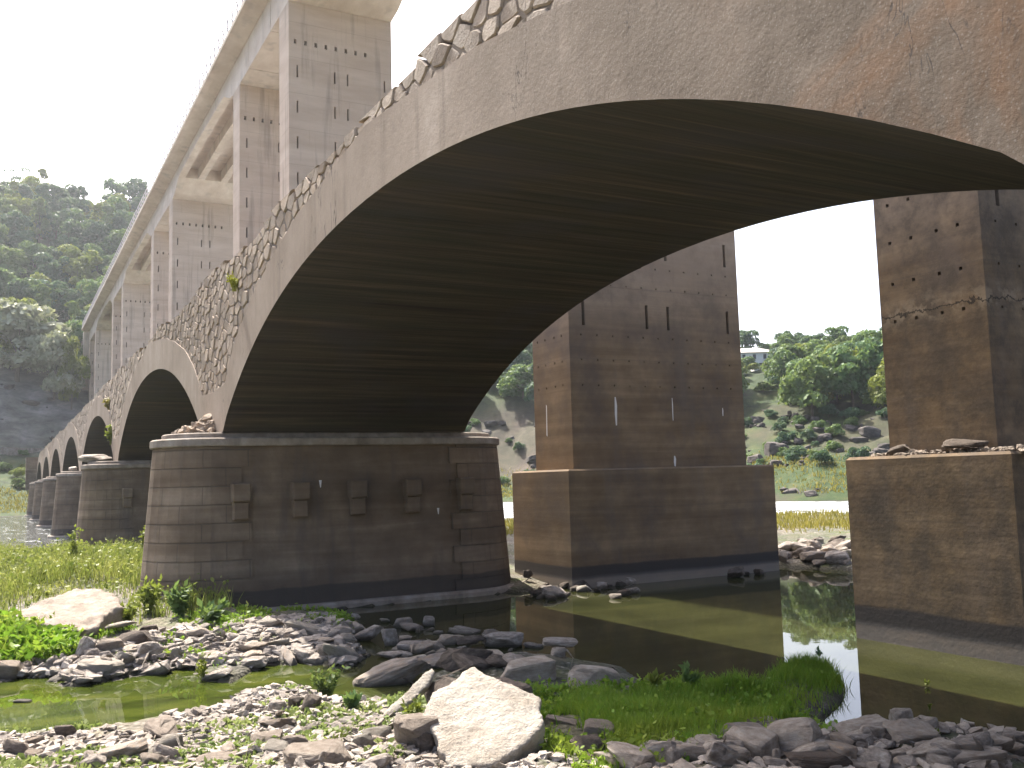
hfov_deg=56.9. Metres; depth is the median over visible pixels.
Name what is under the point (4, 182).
broadleaf tree
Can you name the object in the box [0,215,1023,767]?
ground
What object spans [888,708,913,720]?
rock
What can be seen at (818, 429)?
rock outcrop
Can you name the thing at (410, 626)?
loose stone
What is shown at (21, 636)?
bank grass
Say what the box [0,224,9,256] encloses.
broadleaf tree
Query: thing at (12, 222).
broadleaf tree
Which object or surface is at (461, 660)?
loose stone
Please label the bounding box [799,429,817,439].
shrub
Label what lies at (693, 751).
loose stone
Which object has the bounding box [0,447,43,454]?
retaining wall
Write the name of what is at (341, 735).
bushy weed
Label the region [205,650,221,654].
loose stone
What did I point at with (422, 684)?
rock
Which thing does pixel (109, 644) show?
loose stone
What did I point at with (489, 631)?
loose stone
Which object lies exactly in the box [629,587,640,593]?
loose stone
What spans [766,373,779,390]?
shrub
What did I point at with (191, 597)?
flowering stalk
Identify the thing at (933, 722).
loose stone
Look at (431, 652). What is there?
loose stone
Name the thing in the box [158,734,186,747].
rock
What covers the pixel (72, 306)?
broadleaf tree
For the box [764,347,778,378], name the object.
broadleaf tree
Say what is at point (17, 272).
broadleaf tree
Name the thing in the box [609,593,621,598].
rock
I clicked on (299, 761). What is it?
loose stone
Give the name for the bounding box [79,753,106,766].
loose stone
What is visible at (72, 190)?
broadleaf tree
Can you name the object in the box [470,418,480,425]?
shrub
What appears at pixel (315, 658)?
loose stone
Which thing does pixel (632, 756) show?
loose stone
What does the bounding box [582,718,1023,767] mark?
gravel
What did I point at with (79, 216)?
broadleaf tree
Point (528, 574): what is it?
rock
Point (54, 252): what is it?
broadleaf tree
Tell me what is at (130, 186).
broadleaf tree
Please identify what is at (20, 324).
willow tree
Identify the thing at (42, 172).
broadleaf tree
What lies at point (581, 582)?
loose stone
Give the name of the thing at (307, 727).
loose stone
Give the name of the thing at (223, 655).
loose stone
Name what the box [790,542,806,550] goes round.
loose stone
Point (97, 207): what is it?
broadleaf tree
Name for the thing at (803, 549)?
loose stone
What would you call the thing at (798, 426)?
rock outcrop
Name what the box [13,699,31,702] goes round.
rock
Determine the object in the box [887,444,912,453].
stone slab
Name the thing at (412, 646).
loose stone
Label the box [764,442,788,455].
rock outcrop
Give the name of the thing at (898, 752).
loose stone
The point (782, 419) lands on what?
shrub
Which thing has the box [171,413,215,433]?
rubble heap
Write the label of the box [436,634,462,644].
loose stone
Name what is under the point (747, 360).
shrub
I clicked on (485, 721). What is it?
boulder
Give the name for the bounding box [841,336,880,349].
broadleaf tree
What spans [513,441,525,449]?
shrub
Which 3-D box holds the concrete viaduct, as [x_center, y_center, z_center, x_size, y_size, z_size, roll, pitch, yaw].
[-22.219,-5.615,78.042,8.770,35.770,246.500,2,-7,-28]
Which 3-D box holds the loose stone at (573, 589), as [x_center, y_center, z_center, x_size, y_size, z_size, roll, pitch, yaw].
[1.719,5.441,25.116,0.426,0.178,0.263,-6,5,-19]
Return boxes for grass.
[0,448,875,512]
[0,535,248,626]
[0,606,84,664]
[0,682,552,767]
[85,603,355,666]
[505,508,849,535]
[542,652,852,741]
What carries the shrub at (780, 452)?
on the ground at (22, 425)
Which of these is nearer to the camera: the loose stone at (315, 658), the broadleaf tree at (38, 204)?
the loose stone at (315, 658)
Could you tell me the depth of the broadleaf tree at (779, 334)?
205.51 m
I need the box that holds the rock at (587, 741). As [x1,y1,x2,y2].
[570,734,603,754]
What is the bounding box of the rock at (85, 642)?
[76,636,96,656]
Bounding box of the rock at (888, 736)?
[885,731,891,739]
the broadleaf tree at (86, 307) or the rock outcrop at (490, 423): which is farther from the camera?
the broadleaf tree at (86, 307)
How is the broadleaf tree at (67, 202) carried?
on the ground at (22, 425)
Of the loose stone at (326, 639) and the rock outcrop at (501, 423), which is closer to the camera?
the loose stone at (326, 639)
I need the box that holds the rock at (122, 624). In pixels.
[105,621,137,627]
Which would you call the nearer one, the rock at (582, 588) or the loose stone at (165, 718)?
the loose stone at (165, 718)
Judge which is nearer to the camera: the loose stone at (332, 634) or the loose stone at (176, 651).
the loose stone at (176, 651)
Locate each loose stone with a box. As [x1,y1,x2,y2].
[0,660,21,679]
[3,738,28,753]
[21,662,31,668]
[24,749,43,755]
[25,735,44,743]
[34,752,55,758]
[45,654,60,668]
[46,668,72,681]
[49,666,62,675]
[53,654,79,665]
[78,655,94,661]
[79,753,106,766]
[83,647,99,655]
[83,750,94,758]
[95,638,123,650]
[97,737,147,760]
[101,657,111,660]
[111,649,121,653]
[114,650,135,662]
[122,644,137,651]
[131,658,146,664]
[135,641,161,654]
[136,635,166,642]
[140,752,165,765]
[142,649,161,664]
[143,717,182,738]
[143,746,169,754]
[150,654,156,660]
[153,714,173,738]
[153,743,179,759]
[169,645,186,650]
[170,631,187,637]
[170,644,188,659]
[179,628,208,635]
[187,644,199,648]
[189,733,207,739]
[195,623,210,628]
[196,750,247,761]
[200,644,211,650]
[204,653,218,659]
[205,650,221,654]
[216,653,228,660]
[220,714,232,718]
[220,741,237,751]
[227,633,238,640]
[227,708,237,713]
[233,641,267,650]
[240,650,262,657]
[241,654,268,668]
[250,729,282,741]
[256,618,276,625]
[256,716,272,723]
[259,619,283,628]
[259,718,296,727]
[263,738,288,752]
[267,637,289,645]
[275,710,282,715]
[280,643,297,665]
[283,737,351,766]
[284,620,321,634]
[294,646,315,662]
[294,756,308,766]
[299,636,328,646]
[301,722,318,730]
[302,653,327,664]
[317,648,328,655]
[319,637,333,641]
[326,619,334,624]
[327,631,339,637]
[340,633,353,638]
[342,636,355,641]
[351,613,359,620]
[351,621,365,634]
[352,732,374,746]
[359,753,391,767]
[362,725,391,737]
[372,735,385,742]
[376,650,403,658]
[380,618,389,622]
[394,750,417,756]
[398,635,411,641]
[399,623,423,630]
[401,651,412,657]
[408,644,417,652]
[410,756,420,761]
[413,639,433,653]
[418,652,443,668]
[425,650,435,654]
[431,640,444,650]
[433,630,443,633]
[435,648,445,652]
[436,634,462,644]
[447,648,492,671]
[451,625,480,634]
[457,635,485,646]
[482,629,499,633]
[485,654,507,667]
[487,649,503,655]
[502,652,523,668]
[523,642,543,648]
[530,589,541,595]
[536,594,546,598]
[542,585,567,597]
[547,596,556,599]
[551,647,573,658]
[559,582,568,588]
[570,585,580,591]
[573,580,591,588]
[593,751,617,764]
[596,582,609,588]
[606,740,655,767]
[615,580,625,585]
[616,589,631,595]
[622,577,635,588]
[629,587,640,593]
[640,741,682,759]
[676,742,705,761]
[684,737,701,744]
[693,734,718,743]
[703,740,745,753]
[706,734,758,763]
[710,725,779,758]
[720,722,765,733]
[727,566,744,577]
[755,570,765,574]
[763,756,790,766]
[767,717,822,750]
[778,541,791,550]
[779,551,787,561]
[779,745,789,756]
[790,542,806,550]
[792,546,816,555]
[793,738,829,751]
[798,539,806,543]
[799,551,825,560]
[807,540,821,548]
[812,560,825,564]
[820,544,835,551]
[820,734,830,739]
[821,538,844,548]
[824,550,849,563]
[824,739,857,758]
[827,535,846,542]
[830,732,853,744]
[835,540,850,550]
[842,549,851,557]
[843,559,851,564]
[845,727,876,737]
[846,734,872,745]
[855,741,867,747]
[858,724,885,738]
[864,741,893,767]
[874,740,895,749]
[882,717,941,744]
[890,745,913,758]
[914,735,983,750]
[915,715,938,728]
[917,737,960,748]
[926,753,957,767]
[930,743,961,758]
[936,722,949,733]
[953,731,993,746]
[1002,731,1023,743]
[1002,748,1023,759]
[1008,743,1023,755]
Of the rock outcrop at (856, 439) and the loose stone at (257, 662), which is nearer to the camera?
the loose stone at (257, 662)
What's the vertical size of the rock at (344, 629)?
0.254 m
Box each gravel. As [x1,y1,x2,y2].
[0,611,370,686]
[0,681,578,767]
[359,737,446,767]
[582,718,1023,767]
[871,444,1023,456]
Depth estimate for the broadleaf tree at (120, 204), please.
263.51 m
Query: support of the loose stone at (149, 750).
on the ground at (22, 425)
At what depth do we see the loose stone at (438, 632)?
18.68 m
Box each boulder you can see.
[16,588,122,638]
[423,667,544,767]
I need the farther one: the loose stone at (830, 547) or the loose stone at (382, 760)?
the loose stone at (830, 547)
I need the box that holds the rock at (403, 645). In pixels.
[396,640,421,650]
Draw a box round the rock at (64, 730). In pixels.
[54,725,76,735]
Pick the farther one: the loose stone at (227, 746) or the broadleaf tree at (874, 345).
the broadleaf tree at (874, 345)
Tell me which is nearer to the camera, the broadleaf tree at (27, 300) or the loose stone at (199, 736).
the loose stone at (199, 736)
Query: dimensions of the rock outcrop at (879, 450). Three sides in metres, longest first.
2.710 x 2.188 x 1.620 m
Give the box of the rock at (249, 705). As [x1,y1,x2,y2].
[243,701,266,711]
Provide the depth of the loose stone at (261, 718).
10.78 m
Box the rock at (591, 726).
[583,718,614,736]
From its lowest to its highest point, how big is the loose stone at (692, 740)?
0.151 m
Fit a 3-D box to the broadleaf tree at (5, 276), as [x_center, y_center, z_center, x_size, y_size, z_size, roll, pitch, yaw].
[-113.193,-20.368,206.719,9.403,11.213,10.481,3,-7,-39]
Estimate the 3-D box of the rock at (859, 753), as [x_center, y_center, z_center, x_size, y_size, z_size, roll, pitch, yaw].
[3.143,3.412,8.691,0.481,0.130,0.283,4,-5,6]
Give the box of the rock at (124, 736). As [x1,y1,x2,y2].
[120,735,129,738]
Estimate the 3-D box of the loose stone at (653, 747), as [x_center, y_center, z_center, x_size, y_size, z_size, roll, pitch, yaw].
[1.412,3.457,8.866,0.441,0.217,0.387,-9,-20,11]
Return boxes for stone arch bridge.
[25,0,1023,611]
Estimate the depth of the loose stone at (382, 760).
8.54 m
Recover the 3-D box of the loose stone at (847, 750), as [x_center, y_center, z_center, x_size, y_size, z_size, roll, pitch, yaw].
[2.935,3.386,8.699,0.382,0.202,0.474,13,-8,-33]
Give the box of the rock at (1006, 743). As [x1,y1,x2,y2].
[989,731,1015,750]
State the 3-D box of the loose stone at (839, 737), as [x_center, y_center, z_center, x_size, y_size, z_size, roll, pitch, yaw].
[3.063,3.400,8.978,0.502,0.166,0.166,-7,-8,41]
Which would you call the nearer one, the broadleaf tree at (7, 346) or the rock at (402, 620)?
the rock at (402, 620)
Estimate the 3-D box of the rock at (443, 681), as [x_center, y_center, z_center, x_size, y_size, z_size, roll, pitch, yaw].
[-0.771,3.700,11.414,0.616,0.757,1.019,-1,-6,-2]
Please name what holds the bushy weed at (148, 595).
on the ground at (22, 425)
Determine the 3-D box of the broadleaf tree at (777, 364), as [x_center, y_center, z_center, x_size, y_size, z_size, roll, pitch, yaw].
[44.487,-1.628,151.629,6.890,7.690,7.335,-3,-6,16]
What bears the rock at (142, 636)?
on the ground at (22, 425)
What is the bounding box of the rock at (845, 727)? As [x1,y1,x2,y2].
[834,714,889,734]
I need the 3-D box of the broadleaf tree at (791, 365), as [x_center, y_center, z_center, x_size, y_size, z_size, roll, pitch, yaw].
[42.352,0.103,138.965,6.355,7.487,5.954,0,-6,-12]
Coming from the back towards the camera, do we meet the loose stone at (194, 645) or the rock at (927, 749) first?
the loose stone at (194, 645)
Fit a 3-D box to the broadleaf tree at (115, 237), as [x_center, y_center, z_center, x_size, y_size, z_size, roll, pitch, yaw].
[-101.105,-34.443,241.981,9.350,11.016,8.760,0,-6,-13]
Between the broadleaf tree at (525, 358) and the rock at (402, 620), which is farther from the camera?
the broadleaf tree at (525, 358)
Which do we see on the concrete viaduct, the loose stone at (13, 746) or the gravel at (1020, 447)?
the gravel at (1020, 447)
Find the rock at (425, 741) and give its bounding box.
[412,732,435,751]
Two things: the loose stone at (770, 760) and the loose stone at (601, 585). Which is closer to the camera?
the loose stone at (770, 760)
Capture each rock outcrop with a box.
[3,384,14,389]
[22,400,39,405]
[482,429,491,433]
[484,420,496,426]
[497,421,505,425]
[526,455,535,462]
[747,454,763,463]
[750,416,764,421]
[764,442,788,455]
[770,460,781,465]
[782,488,800,494]
[794,437,803,444]
[795,424,804,429]
[804,490,816,496]
[811,416,819,421]
[812,427,826,431]
[817,433,831,441]
[836,448,843,452]
[844,424,857,430]
[849,437,868,441]
[856,426,880,437]
[872,448,887,453]
[877,443,889,447]
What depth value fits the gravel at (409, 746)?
8.82 m
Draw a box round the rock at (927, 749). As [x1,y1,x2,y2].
[906,744,951,756]
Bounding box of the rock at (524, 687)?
[496,677,532,692]
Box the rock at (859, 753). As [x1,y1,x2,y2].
[856,746,866,757]
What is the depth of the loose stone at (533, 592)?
24.23 m
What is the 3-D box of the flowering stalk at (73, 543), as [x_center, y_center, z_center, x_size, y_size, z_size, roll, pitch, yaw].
[-12.800,4.691,27.670,0.444,1.193,0.538,-2,-6,5]
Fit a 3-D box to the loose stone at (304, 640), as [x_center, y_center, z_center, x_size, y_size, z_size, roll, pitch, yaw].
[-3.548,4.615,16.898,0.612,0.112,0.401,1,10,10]
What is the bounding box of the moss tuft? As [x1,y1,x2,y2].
[226,271,238,291]
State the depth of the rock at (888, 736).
9.12 m
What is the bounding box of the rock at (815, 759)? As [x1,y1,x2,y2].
[785,750,852,767]
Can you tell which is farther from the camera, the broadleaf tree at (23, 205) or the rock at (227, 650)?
the broadleaf tree at (23, 205)
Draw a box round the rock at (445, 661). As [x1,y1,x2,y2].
[435,648,492,671]
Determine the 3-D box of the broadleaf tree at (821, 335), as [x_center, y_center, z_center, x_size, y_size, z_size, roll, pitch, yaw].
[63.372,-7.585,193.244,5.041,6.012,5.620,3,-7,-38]
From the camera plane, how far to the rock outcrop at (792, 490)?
97.02 m
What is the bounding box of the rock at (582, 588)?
[576,585,594,592]
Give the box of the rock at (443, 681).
[424,665,468,703]
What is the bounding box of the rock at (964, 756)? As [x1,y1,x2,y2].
[953,745,1007,765]
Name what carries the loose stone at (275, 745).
on the gravel at (194, 715)
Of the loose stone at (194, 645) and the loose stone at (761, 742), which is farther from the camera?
the loose stone at (194, 645)
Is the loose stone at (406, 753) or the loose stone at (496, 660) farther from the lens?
the loose stone at (496, 660)
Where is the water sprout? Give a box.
[815,646,821,658]
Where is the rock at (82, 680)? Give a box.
[71,677,93,683]
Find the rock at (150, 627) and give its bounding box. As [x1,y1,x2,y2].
[139,624,157,630]
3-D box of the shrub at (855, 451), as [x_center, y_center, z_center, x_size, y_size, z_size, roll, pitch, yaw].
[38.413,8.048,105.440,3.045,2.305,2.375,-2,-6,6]
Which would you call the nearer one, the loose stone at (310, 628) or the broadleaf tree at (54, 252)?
the loose stone at (310, 628)
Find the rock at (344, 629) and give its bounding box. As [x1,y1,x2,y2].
[331,625,353,635]
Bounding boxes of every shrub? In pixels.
[0,462,13,470]
[8,467,25,477]
[10,477,25,486]
[18,450,29,454]
[102,397,109,409]
[104,424,111,444]
[464,425,471,431]
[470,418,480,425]
[500,476,509,483]
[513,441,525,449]
[741,356,760,367]
[741,361,747,373]
[744,417,753,424]
[747,363,759,370]
[753,381,778,391]
[764,409,777,416]
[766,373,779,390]
[771,422,786,431]
[774,430,797,442]
[776,447,789,456]
[777,416,788,423]
[782,445,806,456]
[784,452,800,461]
[791,415,807,424]
[796,392,833,407]
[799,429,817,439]
[806,449,817,459]
[808,419,824,428]
[809,448,833,461]
[810,441,818,446]
[817,403,839,417]
[824,423,845,435]
[824,440,844,450]
[838,406,860,417]
[843,416,858,425]
[843,446,870,460]
[857,409,869,415]
[859,393,880,408]
[873,387,886,407]
[875,407,887,416]
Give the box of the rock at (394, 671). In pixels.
[352,657,430,686]
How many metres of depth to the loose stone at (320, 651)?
15.90 m
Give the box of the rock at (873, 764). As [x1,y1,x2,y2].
[864,761,879,767]
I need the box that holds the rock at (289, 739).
[280,734,307,743]
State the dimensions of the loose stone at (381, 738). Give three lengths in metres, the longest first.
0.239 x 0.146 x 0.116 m
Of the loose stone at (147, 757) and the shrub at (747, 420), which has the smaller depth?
the loose stone at (147, 757)
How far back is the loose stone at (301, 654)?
16.02 m
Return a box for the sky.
[0,0,881,347]
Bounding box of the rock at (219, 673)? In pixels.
[202,667,233,680]
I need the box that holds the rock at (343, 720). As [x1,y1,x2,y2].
[339,714,366,723]
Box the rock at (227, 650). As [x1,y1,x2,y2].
[223,647,241,654]
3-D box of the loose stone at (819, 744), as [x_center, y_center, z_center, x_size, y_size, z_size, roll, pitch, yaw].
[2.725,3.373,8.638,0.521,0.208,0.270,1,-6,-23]
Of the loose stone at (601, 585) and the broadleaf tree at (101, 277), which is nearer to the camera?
the loose stone at (601, 585)
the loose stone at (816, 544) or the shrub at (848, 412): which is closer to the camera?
the loose stone at (816, 544)
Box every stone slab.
[68,466,76,470]
[78,454,111,461]
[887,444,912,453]
[942,439,988,448]
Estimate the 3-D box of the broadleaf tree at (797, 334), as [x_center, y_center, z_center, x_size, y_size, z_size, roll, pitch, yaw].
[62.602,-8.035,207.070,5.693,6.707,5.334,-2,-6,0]
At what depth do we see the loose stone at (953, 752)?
8.54 m
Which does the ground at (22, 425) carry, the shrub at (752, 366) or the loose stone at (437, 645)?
the shrub at (752, 366)
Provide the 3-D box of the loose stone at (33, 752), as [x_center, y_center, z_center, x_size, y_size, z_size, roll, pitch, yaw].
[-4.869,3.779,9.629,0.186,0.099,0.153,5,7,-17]
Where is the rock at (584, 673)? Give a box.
[567,658,621,689]
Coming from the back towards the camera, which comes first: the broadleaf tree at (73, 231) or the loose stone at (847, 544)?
the broadleaf tree at (73, 231)
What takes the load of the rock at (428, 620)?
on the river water
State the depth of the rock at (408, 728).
9.15 m
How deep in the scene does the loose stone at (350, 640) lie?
16.71 m
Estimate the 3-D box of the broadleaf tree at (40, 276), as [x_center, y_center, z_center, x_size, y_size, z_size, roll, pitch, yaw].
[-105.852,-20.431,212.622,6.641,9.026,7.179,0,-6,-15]
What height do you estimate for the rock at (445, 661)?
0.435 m
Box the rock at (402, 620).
[390,617,412,627]
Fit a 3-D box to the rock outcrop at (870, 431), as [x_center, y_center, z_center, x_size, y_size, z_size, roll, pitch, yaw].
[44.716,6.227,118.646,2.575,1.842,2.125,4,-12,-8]
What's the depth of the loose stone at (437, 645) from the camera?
16.75 m
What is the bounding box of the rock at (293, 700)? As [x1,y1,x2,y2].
[288,696,303,706]
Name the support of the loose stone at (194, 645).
on the ground at (22, 425)
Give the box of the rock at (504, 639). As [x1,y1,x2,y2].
[484,631,523,646]
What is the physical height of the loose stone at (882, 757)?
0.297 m
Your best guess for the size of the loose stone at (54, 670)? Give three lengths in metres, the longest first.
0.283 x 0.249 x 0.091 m
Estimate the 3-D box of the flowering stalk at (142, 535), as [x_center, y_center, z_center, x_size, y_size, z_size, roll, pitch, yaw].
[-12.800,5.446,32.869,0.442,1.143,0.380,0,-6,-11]
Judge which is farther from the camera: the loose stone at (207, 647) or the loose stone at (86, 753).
the loose stone at (207, 647)
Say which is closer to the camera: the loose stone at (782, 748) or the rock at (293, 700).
the loose stone at (782, 748)
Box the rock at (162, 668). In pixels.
[139,659,171,674]
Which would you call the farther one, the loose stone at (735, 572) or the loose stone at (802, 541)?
the loose stone at (802, 541)
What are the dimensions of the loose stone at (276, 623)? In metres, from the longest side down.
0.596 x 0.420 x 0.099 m
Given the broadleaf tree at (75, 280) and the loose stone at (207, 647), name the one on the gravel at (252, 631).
the loose stone at (207, 647)
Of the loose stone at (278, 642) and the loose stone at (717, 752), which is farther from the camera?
the loose stone at (278, 642)
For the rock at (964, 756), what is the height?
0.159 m
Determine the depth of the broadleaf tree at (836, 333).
182.70 m
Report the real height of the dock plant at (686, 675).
0.447 m
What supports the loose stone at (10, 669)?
on the ground at (22, 425)
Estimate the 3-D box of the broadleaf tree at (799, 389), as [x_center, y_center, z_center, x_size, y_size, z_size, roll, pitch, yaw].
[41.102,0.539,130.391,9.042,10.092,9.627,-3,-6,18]
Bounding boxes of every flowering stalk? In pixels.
[67,524,84,556]
[138,525,144,549]
[186,576,195,619]
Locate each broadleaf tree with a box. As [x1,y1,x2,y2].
[0,181,17,192]
[0,183,9,191]
[0,188,15,202]
[0,197,22,230]
[0,210,37,245]
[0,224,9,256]
[0,244,11,277]
[0,263,26,277]
[0,268,16,298]
[0,297,42,320]
[0,332,23,368]
[3,167,30,183]
[3,248,29,278]
[4,180,21,201]
[4,277,39,299]
[7,197,37,226]
[10,215,34,248]
[13,183,34,200]
[17,175,40,193]
[18,240,55,273]
[25,197,51,242]
[29,183,51,238]
[29,251,74,287]
[29,272,57,303]
[31,168,49,194]
[31,279,68,309]
[34,282,55,321]
[36,208,76,239]
[37,183,70,212]
[47,246,70,260]
[49,218,83,248]
[54,197,79,224]
[54,288,83,318]
[56,244,102,280]
[57,220,80,258]
[57,335,90,409]
[63,184,91,201]
[65,260,88,294]
[65,300,81,354]
[65,309,90,324]
[65,320,83,358]
[69,207,86,227]
[70,304,93,319]
[72,185,91,221]
[74,226,95,244]
[75,279,101,309]
[80,219,115,253]
[82,243,111,271]
[83,202,93,219]
[89,202,103,226]
[89,210,115,230]
[96,228,129,260]
[96,275,107,281]
[99,177,147,210]
[100,202,116,230]
[102,266,109,274]
[104,195,134,228]
[108,210,129,242]
[108,253,117,265]
[109,193,131,207]
[129,181,148,211]
[493,372,518,385]
[496,364,533,398]
[504,350,532,385]
[523,342,532,360]
[523,363,533,401]
[740,329,760,347]
[741,362,749,390]
[756,343,769,349]
[760,343,808,383]
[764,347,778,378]
[767,349,798,381]
[769,333,796,348]
[774,330,792,344]
[777,353,843,415]
[779,360,808,401]
[785,358,802,374]
[793,332,802,340]
[794,335,808,343]
[795,343,805,348]
[799,335,819,343]
[804,339,824,356]
[810,343,838,354]
[813,348,823,354]
[816,343,839,396]
[817,333,832,341]
[821,344,878,406]
[822,325,848,342]
[823,335,849,345]
[823,359,860,403]
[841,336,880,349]
[849,346,881,399]
[850,330,881,344]
[856,338,883,388]
[867,355,885,405]
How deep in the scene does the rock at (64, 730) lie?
10.62 m
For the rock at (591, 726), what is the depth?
9.49 m
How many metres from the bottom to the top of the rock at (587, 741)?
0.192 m
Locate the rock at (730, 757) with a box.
[706,745,750,765]
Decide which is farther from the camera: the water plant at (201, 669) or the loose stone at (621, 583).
the loose stone at (621, 583)
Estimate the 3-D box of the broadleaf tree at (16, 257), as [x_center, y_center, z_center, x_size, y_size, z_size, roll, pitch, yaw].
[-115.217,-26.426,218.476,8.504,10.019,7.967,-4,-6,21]
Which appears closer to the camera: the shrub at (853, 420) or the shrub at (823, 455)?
the shrub at (823, 455)
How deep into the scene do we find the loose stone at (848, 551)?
29.61 m
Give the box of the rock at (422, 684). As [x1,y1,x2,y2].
[383,669,434,719]
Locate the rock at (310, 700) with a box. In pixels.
[301,693,321,711]
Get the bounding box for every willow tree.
[0,298,71,381]
[25,329,85,399]
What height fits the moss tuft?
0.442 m
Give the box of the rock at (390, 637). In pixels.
[381,628,397,645]
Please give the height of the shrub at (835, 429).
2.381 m
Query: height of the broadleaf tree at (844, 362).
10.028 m
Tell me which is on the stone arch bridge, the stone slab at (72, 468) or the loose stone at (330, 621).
the stone slab at (72, 468)
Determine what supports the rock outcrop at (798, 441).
on the ground at (22, 425)
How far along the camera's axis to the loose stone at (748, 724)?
9.51 m
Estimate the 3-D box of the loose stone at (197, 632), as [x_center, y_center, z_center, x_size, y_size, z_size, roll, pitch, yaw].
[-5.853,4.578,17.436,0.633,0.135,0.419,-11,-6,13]
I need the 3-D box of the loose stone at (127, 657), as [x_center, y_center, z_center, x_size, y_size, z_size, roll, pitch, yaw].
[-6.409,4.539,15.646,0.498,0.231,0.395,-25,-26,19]
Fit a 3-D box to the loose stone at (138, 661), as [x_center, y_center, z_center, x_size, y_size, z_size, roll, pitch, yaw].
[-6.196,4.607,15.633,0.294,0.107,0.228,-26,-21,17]
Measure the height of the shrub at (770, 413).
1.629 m
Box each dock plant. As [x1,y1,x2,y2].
[645,667,666,688]
[676,661,704,690]
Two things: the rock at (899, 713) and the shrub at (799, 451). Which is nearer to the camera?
the rock at (899, 713)
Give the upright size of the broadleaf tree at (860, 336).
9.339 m
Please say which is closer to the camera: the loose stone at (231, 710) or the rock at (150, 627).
the loose stone at (231, 710)
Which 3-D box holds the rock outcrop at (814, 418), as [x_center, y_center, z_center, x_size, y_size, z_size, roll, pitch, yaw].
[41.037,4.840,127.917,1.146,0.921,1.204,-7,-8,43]
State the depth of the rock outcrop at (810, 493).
94.14 m
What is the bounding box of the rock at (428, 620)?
[423,616,434,625]
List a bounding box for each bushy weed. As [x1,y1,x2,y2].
[120,600,140,620]
[135,574,163,613]
[162,579,191,615]
[197,597,229,623]
[323,732,348,739]
[341,689,362,708]
[400,694,425,713]
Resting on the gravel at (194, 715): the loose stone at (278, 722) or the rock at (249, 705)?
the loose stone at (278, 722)
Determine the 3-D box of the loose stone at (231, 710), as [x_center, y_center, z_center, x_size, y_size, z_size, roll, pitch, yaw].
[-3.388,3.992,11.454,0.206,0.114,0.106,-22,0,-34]
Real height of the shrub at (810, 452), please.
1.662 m
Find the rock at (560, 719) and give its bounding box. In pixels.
[546,714,576,724]
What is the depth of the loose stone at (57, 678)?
15.05 m
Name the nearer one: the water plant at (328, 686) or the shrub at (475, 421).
the water plant at (328, 686)
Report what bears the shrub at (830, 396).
on the ground at (22, 425)
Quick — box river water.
[0,501,1023,731]
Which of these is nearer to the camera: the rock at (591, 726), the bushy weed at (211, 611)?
the rock at (591, 726)
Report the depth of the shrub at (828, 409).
128.00 m
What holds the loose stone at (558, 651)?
on the ground at (22, 425)
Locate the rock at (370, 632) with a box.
[354,625,383,640]
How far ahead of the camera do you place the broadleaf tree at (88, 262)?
223.82 m
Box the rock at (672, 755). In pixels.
[659,747,679,764]
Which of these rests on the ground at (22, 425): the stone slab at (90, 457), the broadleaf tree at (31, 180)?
the broadleaf tree at (31, 180)
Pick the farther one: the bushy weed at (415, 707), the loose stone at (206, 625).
the loose stone at (206, 625)
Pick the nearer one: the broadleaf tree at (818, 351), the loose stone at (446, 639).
the loose stone at (446, 639)
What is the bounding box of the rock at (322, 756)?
[318,751,326,761]
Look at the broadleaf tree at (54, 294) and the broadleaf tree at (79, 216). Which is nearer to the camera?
the broadleaf tree at (54, 294)
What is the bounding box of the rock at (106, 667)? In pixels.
[76,658,124,679]
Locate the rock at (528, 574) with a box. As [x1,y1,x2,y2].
[523,570,535,582]
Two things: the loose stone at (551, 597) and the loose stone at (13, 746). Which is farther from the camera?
the loose stone at (551, 597)
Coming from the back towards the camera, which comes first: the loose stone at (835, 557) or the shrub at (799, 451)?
the shrub at (799, 451)
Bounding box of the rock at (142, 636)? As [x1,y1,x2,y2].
[119,630,162,651]
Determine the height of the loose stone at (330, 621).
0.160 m
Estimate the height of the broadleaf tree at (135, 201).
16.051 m
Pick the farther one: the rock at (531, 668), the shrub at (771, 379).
the shrub at (771, 379)
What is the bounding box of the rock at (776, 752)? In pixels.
[772,748,781,758]
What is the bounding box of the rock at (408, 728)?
[393,713,437,744]
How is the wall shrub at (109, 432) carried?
attached to the stone arch bridge
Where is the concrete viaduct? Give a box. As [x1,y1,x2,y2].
[81,0,1023,665]
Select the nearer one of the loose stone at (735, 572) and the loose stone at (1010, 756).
the loose stone at (1010, 756)
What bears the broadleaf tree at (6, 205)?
on the ground at (22, 425)
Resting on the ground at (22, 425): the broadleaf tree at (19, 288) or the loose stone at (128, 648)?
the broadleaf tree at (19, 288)
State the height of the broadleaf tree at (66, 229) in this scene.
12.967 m
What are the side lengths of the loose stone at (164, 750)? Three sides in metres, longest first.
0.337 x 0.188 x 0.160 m
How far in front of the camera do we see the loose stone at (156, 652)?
15.94 m
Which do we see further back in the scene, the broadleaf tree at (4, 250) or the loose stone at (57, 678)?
the broadleaf tree at (4, 250)
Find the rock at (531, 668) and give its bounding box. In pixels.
[496,655,556,681]
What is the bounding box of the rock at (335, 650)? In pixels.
[322,643,357,656]
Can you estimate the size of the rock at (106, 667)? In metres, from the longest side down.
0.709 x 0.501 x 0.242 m
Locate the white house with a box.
[740,348,770,362]
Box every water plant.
[195,652,211,680]
[309,663,349,695]
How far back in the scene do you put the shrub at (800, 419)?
127.90 m
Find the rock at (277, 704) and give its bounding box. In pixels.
[267,699,286,710]
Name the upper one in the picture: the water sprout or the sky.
the sky
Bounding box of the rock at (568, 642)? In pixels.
[542,637,577,647]
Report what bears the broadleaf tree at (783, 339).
on the ground at (22, 425)
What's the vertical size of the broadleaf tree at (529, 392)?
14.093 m
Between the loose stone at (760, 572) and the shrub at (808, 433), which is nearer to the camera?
the loose stone at (760, 572)

